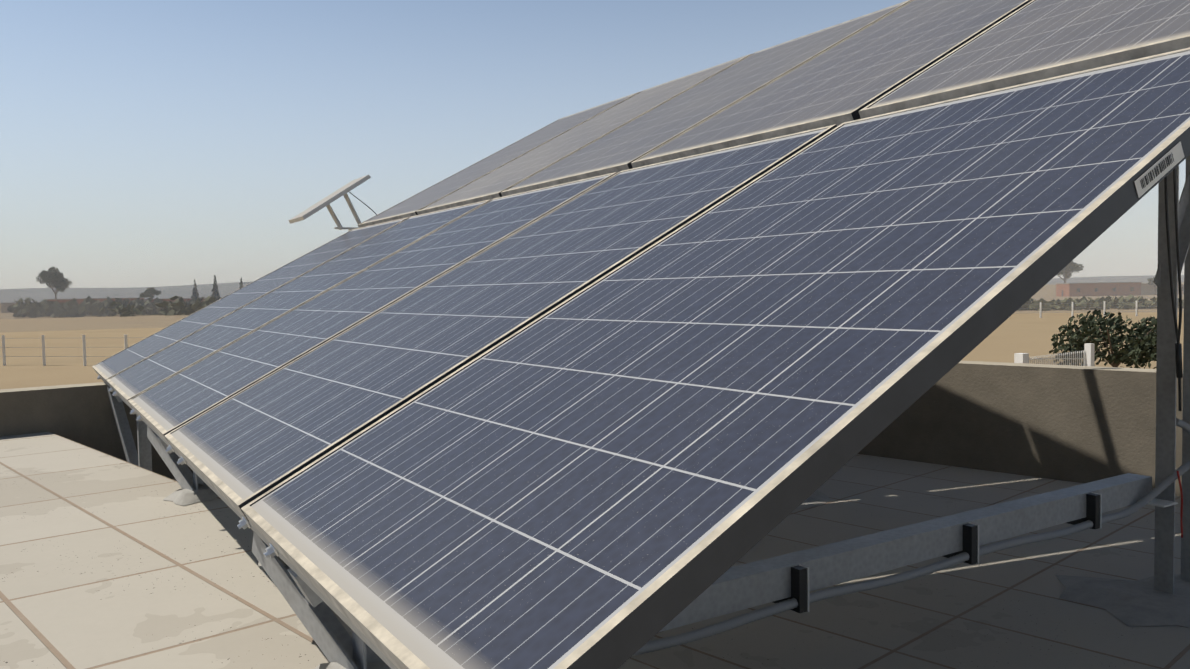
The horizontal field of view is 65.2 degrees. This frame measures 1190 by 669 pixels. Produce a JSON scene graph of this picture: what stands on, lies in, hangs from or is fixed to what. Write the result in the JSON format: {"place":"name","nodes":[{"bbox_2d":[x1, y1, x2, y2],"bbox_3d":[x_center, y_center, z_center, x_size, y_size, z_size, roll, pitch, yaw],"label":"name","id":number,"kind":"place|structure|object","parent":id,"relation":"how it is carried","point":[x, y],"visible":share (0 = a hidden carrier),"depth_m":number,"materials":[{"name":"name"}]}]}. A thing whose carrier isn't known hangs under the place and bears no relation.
{"place":"outdoors","nodes":[
{"label":"outdoors","id":0,"kind":"place"},
{"bbox_2d":[0,432,659,668],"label":"raised roof","id":1,"kind":"object","parent":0,"point":[107,561],"visible":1,"depth_m":2.15,"materials":[{"name":"beige concrete"}]},
{"bbox_2d":[0,282,1183,388],"bbox_3d":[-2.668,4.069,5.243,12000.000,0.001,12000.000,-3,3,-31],"label":"field ground","id":2,"kind":"structure","parent":0,"point":[1030,333],"depth_m":84.31,"materials":[{"name":"beige soil"}]},
{"bbox_2d":[36,266,71,298],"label":"tree","id":3,"kind":"object","parent":2,"relation":"on","point":[53,278],"depth_m":333.77,"materials":[{"name":"green plant"}]},
{"bbox_2d":[140,287,160,298],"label":"tree","id":4,"kind":"object","parent":2,"relation":"on","point":[152,292],"depth_m":384.28,"materials":[{"name":"green plant"}]},
{"bbox_2d":[191,279,198,298],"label":"cypress","id":5,"kind":"object","parent":2,"relation":"on","point":[197,295],"depth_m":305.60,"materials":[{"name":"green plant"}]},
{"bbox_2d":[211,275,219,299],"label":"cypress","id":6,"kind":"object","parent":2,"relation":"on","point":[216,286],"depth_m":302.48,"materials":[{"name":"green plant"}]},
{"bbox_2d":[0,361,1182,495],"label":"roof parapet walls","id":7,"kind":"structure","parent":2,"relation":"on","point":[1081,424],"depth_m":4.63,"materials":[{"name":"beige concrete"}]},
{"bbox_2d":[0,301,1183,365],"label":"fence posts","id":8,"kind":"object","parent":2,"relation":"on","point":[43,356],"visible":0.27,"depth_m":61.51,"materials":[{"name":"white paint"}]},
{"bbox_2d":[1,282,1183,312],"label":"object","id":9,"kind":"structure","parent":2,"relation":"on","point":[1057,288],"depth_m":290.81,"materials":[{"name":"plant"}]},
{"bbox_2d":[8,293,1183,317],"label":"hedges and vines","id":10,"kind":"object","parent":2,"relation":"on","point":[188,311],"depth_m":228.99,"materials":[{"name":"green plant"}]},
{"bbox_2d":[1014,343,1094,365],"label":"white gate","id":11,"kind":"structure","parent":2,"relation":"on","point":[1088,354],"depth_m":31.56,"materials":[{"name":"metal"}]},
{"bbox_2d":[1057,260,1083,282],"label":"tree","id":12,"kind":"object","parent":2,"relation":"on","point":[1063,270],"depth_m":323.05,"materials":[{"name":"green plant"}]},
{"bbox_2d":[1049,309,1156,368],"bbox_3d":[22.106,0.489,39.531,5.044,3.116,4.576,2,4,44],"label":"bush","id":13,"kind":"object","parent":2,"relation":"on","point":[1142,347],"visible":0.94,"depth_m":39.14,"materials":[{"name":"green plant"}]},
{"bbox_2d":[1147,278,1155,292],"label":"tree","id":14,"kind":"object","parent":2,"relation":"on","point":[1149,279],"depth_m":294.55,"materials":[{"name":"green plant"}]},
{"bbox_2d":[0,275,1183,302],"bbox_3d":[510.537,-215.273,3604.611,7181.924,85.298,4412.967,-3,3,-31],"label":"horizon hills","id":15,"kind":"structure","parent":0,"point":[237,286],"depth_m":3190.97,"materials":[{"name":"green plant"}]},
{"bbox_2d":[0,14,1185,332],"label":"air haze","id":16,"kind":"object","parent":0,"point":[128,300],"visible":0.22,"depth_m":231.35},
{"bbox_2d":[0,0,1185,288],"label":"sky","id":17,"kind":"structure","parent":0,"point":[408,33],"materials":[{"name":"blue"}]},
{"bbox_2d":[172,454,1189,668],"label":"floor","id":18,"kind":"structure","parent":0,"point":[1008,608],"depth_m":2.81,"materials":[{"name":"beige concrete"}]},
{"bbox_2d":[102,155,1189,668],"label":"array trestles","id":19,"kind":"object","parent":18,"relation":"on","point":[742,587],"visible":0.17,"depth_m":2.48,"materials":[{"name":"metal"}]},
{"bbox_2d":[97,376,279,557],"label":"rail bolts","id":20,"kind":"object","parent":19,"relation":"attached to","point":[272,551],"visible":0.94,"depth_m":1.72,"materials":[{"name":"silver metal"}]},
{"bbox_2d":[92,217,408,385],"bbox_3d":[-1.854,-0.210,5.007,1.475,0.803,0.992,-3,3,-31],"label":"solar panel","id":21,"kind":"object","parent":19,"relation":"on","point":[138,352],"visible":0.81,"depth_m":4.95,"materials":[{"name":"glass"}]},
{"bbox_2d":[106,199,490,406],"bbox_3d":[-1.322,-0.179,4.142,1.475,0.803,0.992,-3,3,-31],"label":"solar panel","id":22,"kind":"object","parent":19,"relation":"on","point":[129,383],"visible":0.75,"depth_m":4.06,"materials":[{"name":"glass"}]},
{"bbox_2d":[288,175,376,230],"bbox_3d":[-1.695,-0.433,6.149,0.541,1.215,0.360,-3,3,-31],"label":"reference cell panel","id":23,"kind":"object","parent":19,"relation":"attached to","point":[344,190],"visible":0.4,"depth_m":6.05,"materials":[{"name":"white paint"}]},
{"bbox_2d":[128,172,616,443],"bbox_3d":[-0.791,-0.147,3.276,1.475,0.803,0.992,-3,3,-31],"label":"solar panel","id":24,"kind":"object","parent":19,"relation":"on","point":[177,400],"visible":0.77,"depth_m":3.17,"materials":[{"name":"glass"}]},
{"bbox_2d":[358,92,638,227],"bbox_3d":[-0.592,-1.062,5.716,1.475,0.803,0.992,-3,3,-31],"label":"solar panel","id":25,"kind":"object","parent":19,"relation":"on","point":[411,206],"visible":0.75,"depth_m":5.65,"materials":[{"name":"glass"}]},
{"bbox_2d":[164,124,836,521],"bbox_3d":[-0.259,-0.116,2.411,1.475,0.803,0.992,-3,3,-31],"label":"solar panel","id":26,"kind":"object","parent":19,"relation":"on","point":[242,448],"visible":0.81,"depth_m":2.25,"materials":[{"name":"glass"}]},
{"bbox_2d":[417,54,750,214],"bbox_3d":[-0.060,-1.031,4.851,1.475,0.803,0.992,-3,3,-31],"label":"solar panel","id":27,"kind":"object","parent":19,"relation":"on","point":[493,184],"visible":0.71,"depth_m":4.77,"materials":[{"name":"glass"}]},
{"bbox_2d":[501,0,911,195],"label":"solar panel","id":28,"kind":"object","parent":19,"relation":"on","point":[622,147],"visible":0.73,"depth_m":3.88,"materials":[{"name":"glass"}]},
{"bbox_2d":[241,47,1189,668],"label":"solar panel","id":29,"kind":"object","parent":19,"relation":"on","point":[623,463],"visible":0.98,"depth_m":1.26,"materials":[{"name":"glass"}]},
{"bbox_2d":[1134,141,1183,196],"bbox_3d":[0.764,-0.224,1.259,0.126,0.082,0.001,-3,3,-31],"label":"label","id":30,"kind":"object","parent":29,"relation":"attached to","point":[1150,177],"visible":1,"depth_m":1.26,"materials":[{"name":"white paint"}]},
{"bbox_2d":[631,0,1031,167],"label":"solar panel","id":31,"kind":"object","parent":19,"relation":"on","point":[845,80],"visible":0.73,"depth_m":2.92,"materials":[{"name":"glass"}]},
{"bbox_2d":[633,168,1189,655],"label":"conduit and cables","id":32,"kind":"object","parent":19,"relation":"attached to","point":[801,598],"visible":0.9,"depth_m":2.36,"materials":[{"name":"grey plastic"}]},
{"bbox_2d":[858,0,1189,118],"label":"solar panel","id":33,"kind":"object","parent":19,"relation":"on","point":[1033,40],"visible":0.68,"depth_m":2.09,"materials":[{"name":"glass"}]},
{"bbox_2d":[163,483,1189,668],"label":"floor stains","id":34,"kind":"object","parent":18,"relation":"on","point":[1132,603],"visible":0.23,"depth_m":2.80,"materials":[{"name":"grey concrete"}]}
]}

